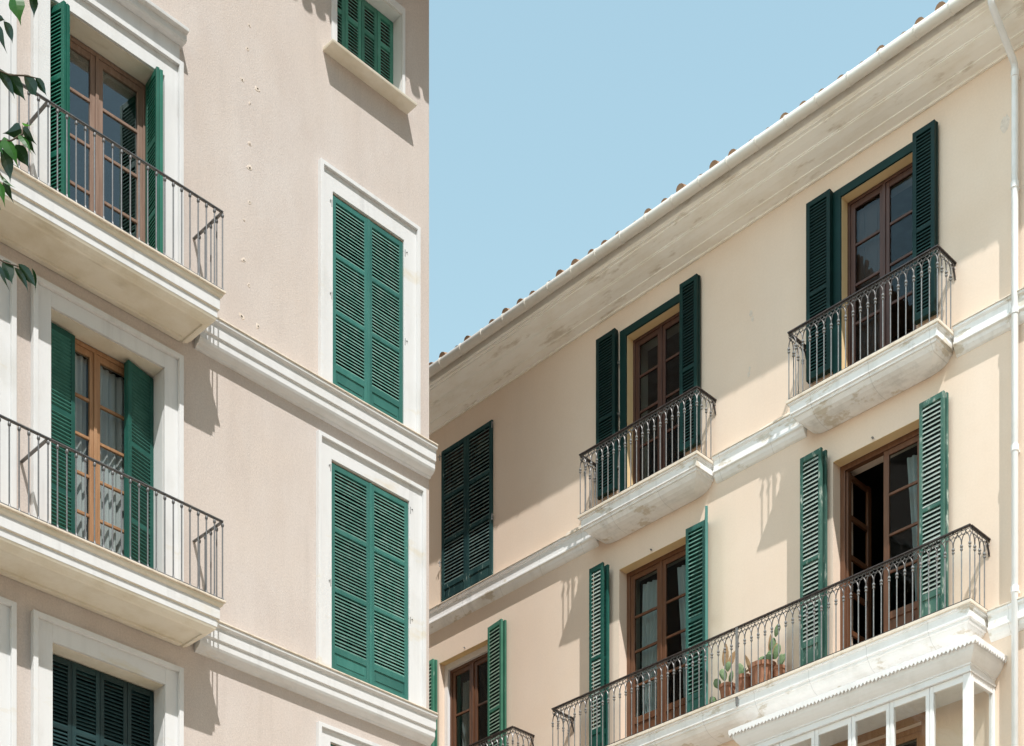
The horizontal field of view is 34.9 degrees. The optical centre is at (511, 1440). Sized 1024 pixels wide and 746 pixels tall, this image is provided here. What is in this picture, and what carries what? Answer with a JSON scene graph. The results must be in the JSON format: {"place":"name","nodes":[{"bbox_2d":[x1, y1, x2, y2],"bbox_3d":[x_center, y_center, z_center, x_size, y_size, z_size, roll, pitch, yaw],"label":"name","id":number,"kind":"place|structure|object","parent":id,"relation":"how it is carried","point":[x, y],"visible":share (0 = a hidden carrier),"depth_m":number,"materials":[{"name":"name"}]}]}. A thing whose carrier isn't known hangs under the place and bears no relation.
{"place":"outdoors","nodes":[
{"label":"outdoors","id":0,"kind":"place"},
{"bbox_2d":[429,0,948,362],"label":"sky","id":1,"kind":"structure","parent":0,"point":[555,126],"materials":[{"name":"blue"}]},
{"bbox_2d":[429,0,1023,745],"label":"cream building","id":2,"kind":"structure","parent":0,"point":[747,378],"depth_m":23.49,"materials":[{"name":"paint"}]},
{"bbox_2d":[462,680,469,745],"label":"curtain","id":3,"kind":"object","parent":2,"relation":"hanging from","point":[466,719],"visible":1,"depth_m":28.63,"materials":[{"name":"grey fabric"}]},
{"bbox_2d":[446,429,488,581],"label":"window","id":4,"kind":"structure","parent":2,"relation":"in","point":[485,432],"depth_m":28.48,"materials":[{"name":"green wood"}]},
{"bbox_2d":[450,652,487,745],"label":"window","id":5,"kind":"structure","parent":2,"relation":"in","point":[473,665],"depth_m":28.32,"materials":[{"name":"brown wood"}]},
{"bbox_2d":[642,580,656,714],"bbox_3d":[2.237,-12.160,25.557,0.085,2.720,0.480,0,0,-45],"label":"curtain","id":6,"kind":"object","parent":2,"relation":"hanging from","point":[649,631],"visible":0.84,"depth_m":25.63,"materials":[{"name":"grey fabric"}]},
{"bbox_2d":[633,312,678,483],"bbox_3d":[2.333,-15.940,25.243,0.088,2.740,1.142,0,0,-45],"label":"window","id":7,"kind":"structure","parent":2,"relation":"in","point":[660,330],"depth_m":25.27,"materials":[{"name":"brown wood"}]},
{"bbox_2d":[627,544,685,736],"bbox_3d":[2.337,-12.218,25.295,0.088,3.015,1.403,0,0,-45],"label":"window","id":8,"kind":"structure","parent":2,"relation":"in","point":[660,564],"depth_m":25.33,"materials":[{"name":"brown wood"}]},
{"bbox_2d":[677,565,685,696],"bbox_3d":[2.695,-12.160,25.096,0.089,2.720,0.380,0,0,-45],"label":"curtain","id":9,"kind":"object","parent":2,"relation":"hanging from","point":[681,571],"visible":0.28,"depth_m":25.14,"materials":[{"name":"fabric"}]},
{"bbox_2d":[709,644,734,702],"bbox_3d":[3.082,-11.202,23.819,0.381,0.960,0.241,0,0,3],"label":"potted cactus","id":10,"kind":"object","parent":2,"relation":"on","point":[727,684],"visible":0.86,"depth_m":23.81,"materials":[{"name":"plant"}]},
{"bbox_2d":[739,663,750,690],"bbox_3d":[3.402,-11.010,23.605,0.244,0.576,0.324,0,0,-76],"label":"potted cactus","id":11,"kind":"object","parent":2,"relation":"on","point":[747,678],"visible":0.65,"depth_m":23.53,"materials":[{"name":"ceramic"}]},
{"bbox_2d":[745,624,780,685],"bbox_3d":[3.594,-11.180,23.330,0.417,0.915,0.462,0,0,-5],"label":"potted cactus","id":12,"kind":"object","parent":2,"relation":"on","point":[761,665],"visible":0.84,"depth_m":23.21,"materials":[{"name":"ceramic"}]},
{"bbox_2d":[773,653,784,676],"bbox_3d":[3.813,-10.966,23.190,0.180,0.487,0.178,0,0,5],"label":"potted cactus","id":13,"kind":"object","parent":2,"relation":"on","point":[781,665],"visible":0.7,"depth_m":23.13,"materials":[{"name":"ceramic"}]},
{"bbox_2d":[840,428,918,649],"bbox_3d":[5.332,-12.214,22.665,0.627,3.008,1.385,0,0,-45],"label":"window","id":14,"kind":"structure","parent":2,"relation":"in","point":[846,478],"depth_m":22.88,"materials":[{"name":"brown wood"}]},
{"bbox_2d":[847,163,915,366],"bbox_3d":[5.141,-15.953,22.414,0.088,2.765,1.185,0,0,-45],"label":"window","id":15,"kind":"structure","parent":2,"relation":"in","point":[883,189],"depth_m":22.44,"materials":[{"name":"brown wood"}]},
{"bbox_2d":[863,725,920,745],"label":"window","id":16,"kind":"structure","parent":2,"relation":"in","point":[914,733],"depth_m":22.10,"materials":[{"name":"brown wood"}]},
{"bbox_2d":[907,455,916,600],"bbox_3d":[5.552,-12.150,22.261,0.089,2.700,0.350,0,0,-45],"label":"curtain","id":17,"kind":"object","parent":2,"relation":"hanging from","point":[912,467],"visible":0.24,"depth_m":22.30,"materials":[{"name":"fabric"}]},
{"label":"ground","id":18,"kind":"structure","parent":0,"visible":0},
{"bbox_2d":[0,0,45,290],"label":"tree","id":19,"kind":"object","parent":18,"relation":"on","point":[10,151],"visible":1,"depth_m":6.50,"materials":[{"name":"green plant"}]},
{"bbox_2d":[0,0,437,745],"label":"pink building","id":20,"kind":"structure","parent":18,"relation":"on","point":[214,224],"depth_m":21.18,"materials":[{"name":"paint"}]},
{"bbox_2d":[75,353,86,537],"bbox_3d":[-5.472,-12.040,19.947,0.570,2.680,0.085,0,0,-45],"label":"curtain","id":21,"kind":"object","parent":20,"relation":"hanging from","point":[80,404],"visible":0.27,"depth_m":20.08,"materials":[{"name":"white fabric"}]},
{"bbox_2d":[75,338,123,544],"bbox_3d":[-5.171,-12.000,20.142,1.470,2.980,0.088,0,0,-45],"label":"window","id":22,"kind":"structure","parent":20,"relation":"in","point":[96,358],"depth_m":20.11,"materials":[{"name":"brown wood"}]},
{"bbox_2d":[53,665,147,745],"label":"window","id":23,"kind":"structure","parent":20,"relation":"in","point":[53,665],"depth_m":20.34,"materials":[{"name":"green wood"}]},
{"bbox_2d":[70,35,144,241],"bbox_3d":[-5.156,-15.770,20.158,1.415,2.780,0.088,0,0,-45],"label":"window","id":24,"kind":"structure","parent":20,"relation":"in","point":[98,64],"depth_m":20.19,"materials":[{"name":"brown wood"}]},
{"bbox_2d":[100,366,123,554],"bbox_3d":[-5.007,-12.040,20.409,0.580,2.680,0.085,0,0,-45],"label":"curtain","id":25,"kind":"object","parent":20,"relation":"hanging from","point":[112,399],"visible":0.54,"depth_m":20.40,"materials":[{"name":"white fabric"}]},
{"bbox_2d":[337,0,388,80],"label":"window","id":26,"kind":"structure","parent":20,"relation":"in","point":[349,1],"depth_m":23.24,"materials":[{"name":"green wood"}]},
{"bbox_2d":[336,207,397,398],"bbox_3d":[-2.108,-15.834,22.936,1.281,2.668,0.088,0,0,-45],"label":"window","id":27,"kind":"structure","parent":20,"relation":"in","point":[360,230],"depth_m":23.25,"materials":[{"name":"green wood"}]},
{"bbox_2d":[335,473,402,673],"bbox_3d":[-2.080,-12.039,22.965,1.401,2.878,0.088,0,0,-45],"label":"window","id":28,"kind":"structure","parent":20,"relation":"in","point":[335,473],"depth_m":23.29,"materials":[{"name":"green wood"}]}
]}

